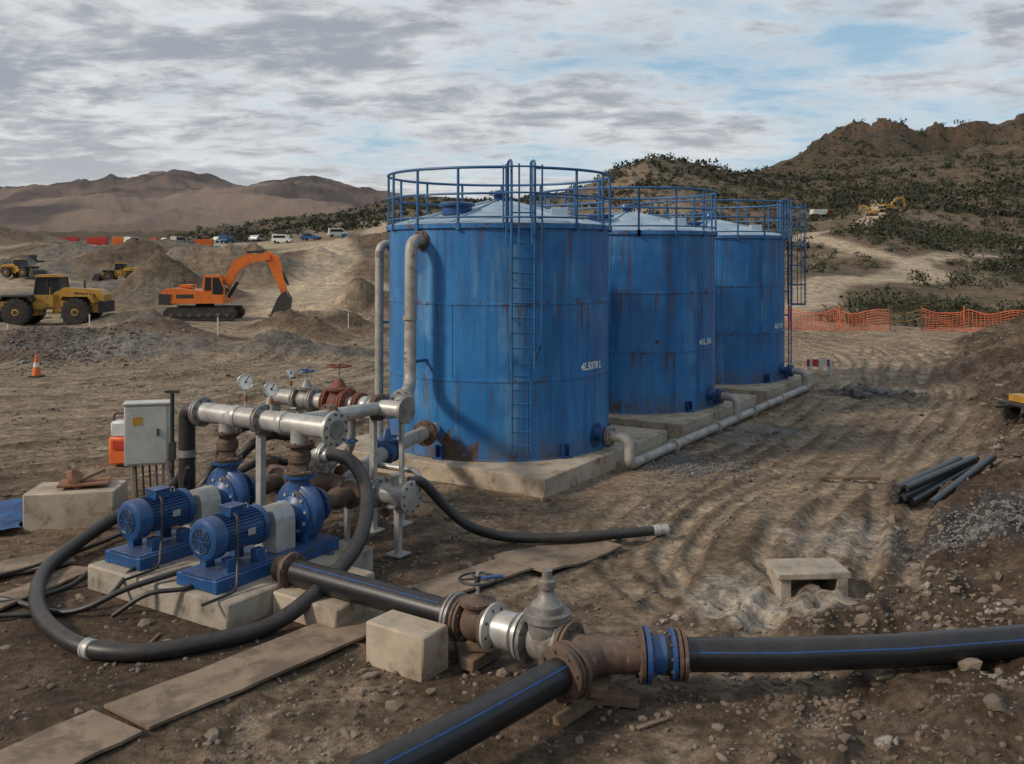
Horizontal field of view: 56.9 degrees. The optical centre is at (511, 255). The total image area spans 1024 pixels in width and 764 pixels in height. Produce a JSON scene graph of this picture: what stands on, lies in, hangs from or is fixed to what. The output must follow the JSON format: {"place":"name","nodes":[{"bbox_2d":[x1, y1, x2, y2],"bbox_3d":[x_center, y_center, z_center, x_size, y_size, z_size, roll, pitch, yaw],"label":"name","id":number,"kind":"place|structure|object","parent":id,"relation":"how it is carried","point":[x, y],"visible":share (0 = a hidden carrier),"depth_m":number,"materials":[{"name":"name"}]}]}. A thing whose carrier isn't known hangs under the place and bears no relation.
{"place":"outdoors","nodes":[
{"label":"outdoors","id":0,"kind":"place"},
{"bbox_2d":[340,232,347,237],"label":"portable toilet","id":1,"kind":"object","parent":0,"point":[344,234],"visible":0.38,"depth_m":169.40,"materials":[{"name":"teal paint"}]},
{"bbox_2d":[0,113,1023,763],"bbox_3d":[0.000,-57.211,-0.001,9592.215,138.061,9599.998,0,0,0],"label":"ground","id":2,"kind":"structure","parent":0,"point":[330,281],"depth_m":17.20,"materials":[{"name":"brown soil"}]},
{"bbox_2d":[0,498,22,529],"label":"blue tarp","id":3,"kind":"object","parent":2,"relation":"on","point":[11,513],"visible":0.6,"depth_m":15.16,"materials":[{"name":"blue plastic"}]},
{"bbox_2d":[0,259,46,277],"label":"wheel loader","id":4,"kind":"object","parent":2,"relation":"on","point":[21,268],"visible":0.98,"depth_m":98.52,"materials":[{"name":"metal"}]},
{"bbox_2d":[26,254,44,262],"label":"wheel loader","id":5,"kind":"object","parent":2,"relation":"on","point":[33,257],"visible":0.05,"depth_m":117.62,"materials":[{"name":"metal"}]},
{"bbox_2d":[28,355,44,376],"bbox_3d":[-16.500,3.820,32.800,0.400,0.755,0.400,0,0,0],"label":"traffic cone","id":6,"kind":"object","parent":2,"relation":"on","point":[36,371],"visible":1,"depth_m":32.72,"materials":[{"name":"plastic"}]},
{"bbox_2d":[0,551,76,577],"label":"wooden board","id":7,"kind":"object","parent":2,"relation":"on","point":[13,564],"visible":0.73,"depth_m":12.80,"materials":[{"name":"wood"}]},
{"bbox_2d":[0,565,87,610],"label":"wooden board","id":8,"kind":"object","parent":2,"relation":"on","point":[62,576],"visible":0.72,"depth_m":11.97,"materials":[{"name":"wood"}]},
{"bbox_2d":[0,274,114,325],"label":"wheel loader","id":9,"kind":"object","parent":2,"relation":"on","point":[56,293],"visible":0.93,"depth_m":56.77,"materials":[{"name":"metal"}]},
{"bbox_2d":[58,237,79,240],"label":"shipping container","id":10,"kind":"object","parent":2,"relation":"on","point":[73,238],"visible":0.44,"depth_m":225.20,"materials":[{"name":"red metal"}]},
{"bbox_2d":[0,709,141,763],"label":"wooden board","id":11,"kind":"object","parent":2,"relation":"on","point":[84,737],"visible":1,"depth_m":8.01,"materials":[{"name":"brown wood"}]},
{"bbox_2d":[23,480,127,530],"bbox_3d":[-6.950,3.991,15.100,1.350,0.600,0.800,0,0,-7],"label":"concrete block","id":12,"kind":"object","parent":2,"relation":"on","point":[48,505],"depth_m":14.72,"materials":[{"name":"beige concrete"}]},
{"bbox_2d":[56,468,110,489],"bbox_3d":[-6.850,3.596,15.150,0.750,0.352,0.500,0,0,-17],"label":"rusty cover plate","id":13,"kind":"object","parent":12,"relation":"on","point":[76,479],"visible":0.98,"depth_m":15.05,"materials":[{"name":"brown metal"}]},
{"bbox_2d":[0,329,168,372],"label":"rubble heap","id":14,"kind":"object","parent":2,"relation":"on","point":[73,350],"visible":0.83,"depth_m":36.78,"materials":[{"name":"stone"}]},
{"bbox_2d":[0,320,182,368],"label":"rubble heap","id":15,"kind":"object","parent":2,"relation":"on","point":[36,336],"visible":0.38,"depth_m":41.47,"materials":[{"name":"grey stone"}]},
{"bbox_2d":[87,237,108,244],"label":"shipping container","id":16,"kind":"object","parent":2,"relation":"on","point":[98,240],"visible":0.92,"depth_m":225.13,"materials":[{"name":"red metal"}]},
{"bbox_2d":[92,263,135,280],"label":"wheel loader","id":17,"kind":"object","parent":2,"relation":"on","point":[122,270],"visible":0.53,"depth_m":98.46,"materials":[{"name":"metal"}]},
{"bbox_2d":[109,412,123,464],"bbox_3d":[-7.750,3.638,18.887,0.500,1.015,0.375,0,0,0],"label":"portable generator","id":18,"kind":"object","parent":2,"relation":"on","point":[116,448],"visible":0.58,"depth_m":18.73,"materials":[{"name":"white paint"}]},
{"bbox_2d":[0,459,234,617],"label":"power cable","id":19,"kind":"object","parent":2,"relation":"on","point":[117,590],"visible":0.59,"depth_m":11.23,"materials":[{"name":"black rubber"}]},
{"bbox_2d":[112,237,123,243],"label":"shipping container","id":20,"kind":"object","parent":2,"relation":"on","point":[116,240],"visible":0.33,"depth_m":225.01,"materials":[{"name":"orange metal"}]},
{"bbox_2d":[124,237,139,241],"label":"parked car","id":21,"kind":"object","parent":2,"relation":"on","point":[127,238],"visible":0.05,"depth_m":219.00,"materials":[{"name":"white paint"}]},
{"bbox_2d":[122,399,169,497],"bbox_3d":[-6.345,3.410,16.482,0.800,1.730,0.437,0,0,-14],"label":"electrical cabinet","id":22,"kind":"object","parent":2,"relation":"on","point":[146,432],"visible":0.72,"depth_m":16.33,"materials":[{"name":"metal"}]},
{"bbox_2d":[165,390,179,477],"bbox_3d":[-5.750,3.237,16.000,0.240,1.925,0.100,0,0,0],"label":"valve key post","id":23,"kind":"object","parent":2,"relation":"on","point":[172,450],"visible":0.88,"depth_m":15.97,"materials":[{"name":"metal"}]},
{"bbox_2d":[7,313,348,334],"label":"survey stake","id":24,"kind":"object","parent":2,"relation":"on","point":[217,324],"visible":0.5,"depth_m":45.02,"materials":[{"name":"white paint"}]},
{"bbox_2d":[170,236,188,241],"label":"parked car","id":25,"kind":"object","parent":2,"relation":"on","point":[179,238],"visible":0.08,"depth_m":219.27,"materials":[{"name":"metal"}]},
{"bbox_2d":[189,238,202,242],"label":"parked car","id":26,"kind":"object","parent":2,"relation":"on","point":[192,240],"visible":0.23,"depth_m":217.76,"materials":[{"name":"metal"}]},
{"bbox_2d":[28,448,373,661],"bbox_3d":[-4.004,3.496,11.891,4.446,1.417,4.430,0,0,0],"label":"rubber hose","id":27,"kind":"object","parent":2,"relation":"on","point":[50,626],"visible":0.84,"depth_m":10.55,"materials":[{"name":"rubber"}]},
{"bbox_2d":[194,239,220,246],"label":"dump truck","id":28,"kind":"object","parent":2,"relation":"on","point":[217,243],"visible":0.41,"depth_m":179.32,"materials":[{"name":"metal"}]},
{"bbox_2d":[158,249,291,320],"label":"excavator","id":29,"kind":"object","parent":2,"relation":"on","point":[210,294],"visible":0.98,"depth_m":59.77,"materials":[{"name":"metal"}]},
{"bbox_2d":[219,235,234,242],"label":"parked car","id":30,"kind":"object","parent":2,"relation":"on","point":[227,238],"visible":0.84,"depth_m":216.36,"materials":[{"name":"blue paint"}]},
{"bbox_2d":[88,540,372,629],"bbox_3d":[-3.613,4.110,12.319,2.600,0.420,2.500,0,0,32],"label":"pump foundation","id":31,"kind":"object","parent":2,"relation":"on","point":[247,603],"visible":0.36,"depth_m":11.15,"materials":[{"name":"concrete"}]},
{"bbox_2d":[105,423,289,580],"bbox_3d":[-4.148,3.080,12.953,0.958,1.640,3.300,0,0,32],"label":"centrifugal pump","id":32,"kind":"object","parent":31,"relation":"on","point":[161,510],"visible":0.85,"depth_m":12.34,"materials":[{"name":"blue paint"}]},
{"bbox_2d":[177,429,359,606],"bbox_3d":[-2.949,3.080,12.136,0.958,1.640,3.300,0,0,32],"label":"centrifugal pump","id":33,"kind":"object","parent":31,"relation":"on","point":[294,516],"visible":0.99,"depth_m":11.80,"materials":[{"name":"blue paint"}]},
{"bbox_2d":[104,606,385,730],"bbox_3d":[-2.474,4.144,9.749,0.734,0.074,3.251,0,0,37],"label":"wooden board","id":34,"kind":"object","parent":2,"relation":"on","point":[152,707],"visible":0.86,"depth_m":9.34,"materials":[{"name":"brown wood"}]},
{"bbox_2d":[251,235,268,240],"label":"parked car","id":35,"kind":"object","parent":2,"relation":"on","point":[258,237],"visible":0.94,"depth_m":219.76,"materials":[{"name":"metal"}]},
{"bbox_2d":[196,428,331,487],"bbox_3d":[-4.397,3.393,14.821,3.138,1.548,1.344,0,0,-9],"label":"rubber hose","id":36,"kind":"object","parent":2,"relation":"on","point":[245,450],"visible":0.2,"depth_m":15.06,"materials":[{"name":"black rubber"}]},
{"bbox_2d":[276,230,285,234],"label":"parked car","id":37,"kind":"object","parent":2,"relation":"on","point":[280,231],"visible":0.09,"depth_m":220.20,"materials":[{"name":"metal"}]},
{"bbox_2d":[271,234,293,242],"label":"parked car","id":38,"kind":"object","parent":2,"relation":"on","point":[277,238],"visible":0.97,"depth_m":205.22,"materials":[{"name":"white paint"}]},
{"bbox_2d":[300,234,321,239],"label":"parked car","id":39,"kind":"object","parent":2,"relation":"on","point":[308,236],"visible":0.98,"depth_m":208.29,"materials":[{"name":"blue paint"}]},
{"bbox_2d":[273,585,365,627],"bbox_3d":[-2.250,4.109,11.020,1.050,0.330,0.500,0,0,35],"label":"concrete block","id":40,"kind":"object","parent":2,"relation":"on","point":[330,611],"depth_m":10.75,"materials":[{"name":"beige concrete"}]},
{"bbox_2d":[270,552,305,587],"bbox_3d":[-2.710,3.780,11.392,0.273,0.438,0.438,0,0,35],"label":"pipe flange end","id":41,"kind":"object","parent":40,"relation":"on","point":[280,566],"visible":0.69,"depth_m":11.27,"materials":[{"name":"metal"}]},
{"bbox_2d":[287,559,467,641],"bbox_3d":[-1.551,3.780,10.583,2.480,0.498,0.498,0,0,35],"label":"black water pipe","id":42,"kind":"object","parent":40,"relation":"on","point":[362,590],"visible":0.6,"depth_m":10.45,"materials":[{"name":"plastic"}]},
{"bbox_2d":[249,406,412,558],"bbox_3d":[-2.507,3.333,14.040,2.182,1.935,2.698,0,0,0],"label":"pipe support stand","id":43,"kind":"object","parent":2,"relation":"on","point":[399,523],"visible":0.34,"depth_m":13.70,"materials":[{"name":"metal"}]},
{"bbox_2d":[177,397,347,489],"bbox_3d":[-3.522,2.923,12.935,3.054,1.854,0.468,0,0,32],"label":"discharge header","id":44,"kind":"object","parent":43,"relation":"attached to","point":[330,429],"visible":0.98,"depth_m":12.88,"materials":[{"name":"metal"}]},
{"bbox_2d":[237,374,253,407],"bbox_3d":[-3.672,1.862,13.033,0.227,0.475,0.098,0,0,-13],"label":"pressure gauge","id":45,"kind":"object","parent":44,"relation":"on","point":[245,382],"visible":1,"depth_m":13.01,"materials":[{"name":"metal"}]},
{"bbox_2d":[263,381,279,410],"bbox_3d":[-3.247,1.897,12.767,0.212,0.405,0.096,0,0,-13],"label":"pressure gauge","id":46,"kind":"object","parent":44,"relation":"on","point":[270,389],"visible":1,"depth_m":12.74,"materials":[{"name":"metal"}]},
{"bbox_2d":[266,361,414,423],"bbox_3d":[-3.247,2.275,14.146,2.928,1.250,2.120,0,0,34],"label":"pipe header","id":47,"kind":"object","parent":43,"relation":"on","point":[349,402],"visible":0.88,"depth_m":14.49,"materials":[{"name":"metal"}]},
{"bbox_2d":[286,369,294,389],"bbox_3d":[-3.586,2.013,15.320,0.144,0.374,0.089,0,0,-14],"label":"pressure gauge","id":48,"kind":"object","parent":47,"relation":"on","point":[290,373],"visible":0.99,"depth_m":15.29,"materials":[{"name":"metal"}]},
{"bbox_2d":[266,417,439,517],"bbox_3d":[-1.546,3.125,15.615,2.885,1.650,4.624,0,0,31],"label":"suction manifold","id":49,"kind":"object","parent":43,"relation":"on","point":[406,497],"visible":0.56,"depth_m":14.07,"materials":[{"name":"metal"}]},
{"bbox_2d":[328,228,348,236],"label":"parked car","id":50,"kind":"object","parent":2,"relation":"on","point":[332,232],"visible":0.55,"depth_m":211.02,"materials":[{"name":"white paint"}]},
{"bbox_2d":[347,566,374,578],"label":"concrete block","id":51,"kind":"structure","parent":2,"relation":"on","point":[363,572],"depth_m":11.73,"materials":[{"name":"beige concrete"}]},
{"bbox_2d":[366,609,447,682],"bbox_3d":[-1.080,4.024,9.720,0.780,0.500,0.420,0,0,35],"label":"concrete block","id":52,"kind":"object","parent":2,"relation":"on","point":[412,647],"depth_m":9.55,"materials":[{"name":"beige concrete"}]},
{"bbox_2d":[347,644,585,763],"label":"black water pipe","id":53,"kind":"object","parent":2,"relation":"on","point":[558,673],"visible":0.98,"depth_m":7.70,"materials":[{"name":"plastic"}]},
{"bbox_2d":[454,639,501,672],"bbox_3d":[-0.335,4.070,9.843,0.458,0.240,0.706,0,0,-10],"label":"timber prop","id":54,"kind":"object","parent":2,"relation":"on","point":[477,657],"visible":0.67,"depth_m":9.65,"materials":[{"name":"brown wood"}]},
{"bbox_2d":[448,571,523,660],"bbox_3d":[-0.206,3.639,9.645,0.840,0.759,0.478,0,0,35],"label":"gate valve","id":55,"kind":"object","parent":54,"relation":"on","point":[487,622],"visible":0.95,"depth_m":9.58,"materials":[{"name":"metal"}]},
{"bbox_2d":[411,551,552,596],"bbox_3d":[-0.350,4.163,12.375,0.614,0.046,2.016,0,0,44],"label":"wooden board","id":56,"kind":"object","parent":2,"relation":"on","point":[445,585],"visible":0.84,"depth_m":12.21,"materials":[{"name":"wood"}]},
{"bbox_2d":[317,425,666,497],"bbox_3d":[-0.270,4.100,20.000,5.350,0.500,5.350,0,0,32],"label":"concrete pad","id":57,"kind":"object","parent":2,"relation":"on","point":[541,479],"visible":0.34,"depth_m":17.45,"materials":[{"name":"beige concrete"}]},
{"bbox_2d":[386,159,611,461],"bbox_3d":[-0.270,1.023,19.861,4.863,5.654,5.178,0,0,0],"label":"water storage tank","id":58,"kind":"object","parent":57,"relation":"on","point":[512,336],"visible":0.98,"depth_m":17.93,"materials":[{"name":"blue metal"}]},
{"bbox_2d":[375,237,389,437],"bbox_3d":[-2.656,1.801,20.045,0.542,4.400,0.360,0,0,-19],"label":"overflow pipe","id":59,"kind":"object","parent":58,"relation":"attached to","point":[382,246],"visible":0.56,"depth_m":19.86,"materials":[{"name":"grey metal"}]},
{"bbox_2d":[390,231,428,402],"bbox_3d":[-1.804,1.035,16.342,0.502,3.029,4.001,0,0,0],"label":"overflow pipe","id":60,"kind":"object","parent":58,"relation":"attached to","point":[417,240],"visible":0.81,"depth_m":17.69,"materials":[{"name":"metal"}]},
{"bbox_2d":[0,310,1023,763],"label":"stones","id":61,"kind":"object","parent":2,"relation":"on","point":[916,586],"visible":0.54,"depth_m":10.08,"materials":[{"name":"grey stone"}]},
{"bbox_2d":[0,326,1023,763],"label":"rocks","id":62,"kind":"object","parent":2,"relation":"on","point":[992,702],"visible":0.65,"depth_m":8.82,"materials":[{"name":"stone"}]},
{"bbox_2d":[0,458,1023,729],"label":"scrap debris","id":63,"kind":"object","parent":2,"relation":"on","point":[640,726],"visible":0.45,"depth_m":9.06,"materials":[{"name":"metal"}]},
{"bbox_2d":[407,476,669,542],"bbox_3d":[0.411,3.637,13.800,3.932,1.117,0.396,0,0,-14],"label":"rubber hose","id":64,"kind":"object","parent":2,"relation":"on","point":[443,504],"visible":0.97,"depth_m":13.74,"materials":[{"name":"rubber"}]},
{"bbox_2d":[494,540,622,571],"bbox_3d":[0.674,4.196,13.376,0.963,0.114,1.698,0,0,43],"label":"wooden board","id":65,"kind":"object","parent":2,"relation":"on","point":[565,555],"visible":0.84,"depth_m":13.31,"materials":[{"name":"wood"}]},
{"bbox_2d":[167,117,1023,242],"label":"distant shrubs","id":66,"kind":"object","parent":2,"relation":"on","point":[239,235],"visible":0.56,"depth_m":259.51,"materials":[{"name":"green plant"}]},
{"bbox_2d":[553,675,639,727],"bbox_3d":[0.693,4.085,8.845,0.947,0.210,0.616,0,0,-27],"label":"timber prop","id":67,"kind":"object","parent":2,"relation":"on","point":[601,692],"visible":0.72,"depth_m":8.74,"materials":[{"name":"brown wood"}]},
{"bbox_2d":[551,620,647,699],"bbox_3d":[0.786,3.780,8.896,0.948,0.520,0.897,0,0,0],"label":"pipe tee","id":68,"kind":"object","parent":67,"relation":"on","point":[601,654],"visible":0.68,"depth_m":8.80,"materials":[{"name":"metal"}]},
{"bbox_2d":[514,568,570,663],"bbox_3d":[0.344,3.554,9.262,0.476,0.949,0.498,0,0,35],"label":"gate valve","id":69,"kind":"object","parent":68,"relation":"attached to","point":[547,614],"visible":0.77,"depth_m":9.16,"materials":[{"name":"metal"}]},
{"bbox_2d":[642,625,679,684],"bbox_3d":[1.403,3.780,8.957,0.352,0.520,0.521,0,0,0],"label":"pipe coupling","id":70,"kind":"object","parent":68,"relation":"attached to","point":[657,656],"visible":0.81,"depth_m":8.79,"materials":[{"name":"blue paint"}]},
{"bbox_2d":[609,393,756,438],"bbox_3d":[3.080,4.100,25.300,5.350,0.500,5.350,0,0,32],"label":"concrete pad","id":71,"kind":"object","parent":2,"relation":"on","point":[676,425],"visible":0.26,"depth_m":22.51,"materials":[{"name":"grey concrete"}]},
{"bbox_2d":[543,186,719,413],"bbox_3d":[3.080,1.081,25.337,4.863,5.538,4.825,0,0,0],"label":"water storage tank","id":72,"kind":"object","parent":71,"relation":"on","point":[661,315],"visible":0.69,"depth_m":23.11,"materials":[{"name":"blue metal"}]},
{"bbox_2d":[601,449,777,492],"bbox_3d":[3.459,4.208,19.042,3.909,0.179,3.620,0,0,22],"label":"gravel patch","id":73,"kind":"object","parent":2,"relation":"on","point":[687,463],"visible":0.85,"depth_m":18.91,"materials":[{"name":"grey gravel"}]},
{"bbox_2d":[603,364,811,468],"bbox_3d":[5.573,3.805,23.849,0.768,0.889,13.129,0,0,32],"label":"drain pipeline","id":74,"kind":"object","parent":2,"relation":"on","point":[612,436],"visible":1,"depth_m":22.11,"materials":[{"name":"metal"}]},
{"bbox_2d":[715,371,815,402],"bbox_3d":[6.430,4.100,30.600,5.350,0.500,5.350,0,0,32],"label":"concrete pad","id":75,"kind":"object","parent":2,"relation":"on","point":[763,392],"visible":0.24,"depth_m":27.84,"materials":[{"name":"grey concrete"}]},
{"bbox_2d":[637,199,806,384],"bbox_3d":[6.404,1.023,30.580,4.831,5.654,4.899,0,0,-34],"label":"water storage tank","id":76,"kind":"object","parent":75,"relation":"on","point":[750,291],"visible":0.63,"depth_m":28.50,"materials":[{"name":"blue metal"}]},
{"bbox_2d":[763,558,851,598],"bbox_3d":[3.800,4.182,12.200,0.950,0.375,0.600,0,0,-3],"label":"precast concrete box","id":77,"kind":"object","parent":2,"relation":"on","point":[785,575],"visible":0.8,"depth_m":12.04,"materials":[{"name":"beige concrete"}]},
{"bbox_2d":[592,154,1023,276],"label":"hillside shrubs","id":78,"kind":"object","parent":2,"relation":"on","point":[885,223],"visible":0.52,"depth_m":184.10,"materials":[{"name":"green plant"}]},
{"bbox_2d":[807,358,832,375],"bbox_3d":[10.900,3.943,33.500,0.900,0.600,0.400,0,0,0],"label":"road barrier","id":79,"kind":"object","parent":2,"relation":"on","point":[828,362],"visible":0.9,"depth_m":33.45,"materials":[{"name":"red paint"}]},
{"bbox_2d":[809,209,831,216],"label":"dump truck","id":80,"kind":"object","parent":2,"relation":"on","point":[820,212],"visible":0.67,"depth_m":204.25,"materials":[{"name":"metal"}]},
{"bbox_2d":[785,305,890,330],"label":"safety fence","id":81,"kind":"object","parent":2,"relation":"on","point":[848,321],"visible":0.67,"depth_m":53.72,"materials":[{"name":"orange plastic"}]},
{"bbox_2d":[890,310,921,321],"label":"barrier tape","id":82,"kind":"object","parent":81,"relation":"attached to","point":[907,313],"visible":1,"depth_m":53.55,"materials":[{"name":"yellow plastic"}]},
{"bbox_2d":[664,624,1023,681],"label":"black water pipe","id":83,"kind":"object","parent":2,"relation":"on","point":[828,653],"visible":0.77,"depth_m":8.94,"materials":[{"name":"plastic"}]},
{"bbox_2d":[818,475,879,479],"bbox_3d":[6.200,4.084,17.400,1.100,0.050,0.090,0,0,6],"label":"timber plank","id":84,"kind":"object","parent":2,"relation":"on","point":[849,477],"visible":1,"depth_m":17.38,"materials":[{"name":"wood"}]},
{"bbox_2d":[858,205,878,215],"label":"excavator","id":85,"kind":"object","parent":2,"relation":"on","point":[872,213],"visible":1,"depth_m":196.52,"materials":[{"name":"metal"}]},
{"bbox_2d":[829,382,926,398],"bbox_3d":[11.083,4.208,29.062,2.747,0.579,2.167,0,0,-39],"label":"rubble pile","id":86,"kind":"object","parent":2,"relation":"on","point":[858,390],"visible":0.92,"depth_m":28.70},
{"bbox_2d":[878,196,907,211],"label":"excavator","id":87,"kind":"object","parent":2,"relation":"on","point":[892,205],"visible":0.8,"depth_m":203.08,"materials":[{"name":"metal"}]},
{"bbox_2d":[785,258,1023,328],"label":"scrub bushes","id":88,"kind":"object","parent":2,"relation":"on","point":[956,305],"visible":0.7,"depth_m":69.74,"materials":[{"name":"green plant"}]},
{"bbox_2d":[862,489,1023,575],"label":"dark gravel pile","id":89,"kind":"object","parent":2,"relation":"on","point":[987,520],"visible":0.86,"depth_m":13.38,"materials":[{"name":"grey gravel"}]},
{"bbox_2d":[890,453,996,508],"bbox_3d":[7.729,3.992,16.910,0.776,0.433,3.655,0,0,42],"label":"black pipe bundle","id":90,"kind":"object","parent":2,"relation":"on","point":[914,490],"visible":0.98,"depth_m":16.50,"materials":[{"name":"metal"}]},
{"bbox_2d":[921,305,1023,330],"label":"safety fence","id":91,"kind":"object","parent":2,"relation":"on","point":[964,317],"visible":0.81,"depth_m":53.26,"materials":[{"name":"orange plastic"}]},
{"bbox_2d":[995,393,1023,419],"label":"equipment trailer","id":92,"kind":"object","parent":2,"relation":"on","point":[1012,406],"visible":1,"depth_m":21.68,"materials":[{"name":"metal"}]},
{"bbox_2d":[0,0,1023,198],"label":"sky","id":93,"kind":"structure","parent":0,"point":[356,93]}
]}

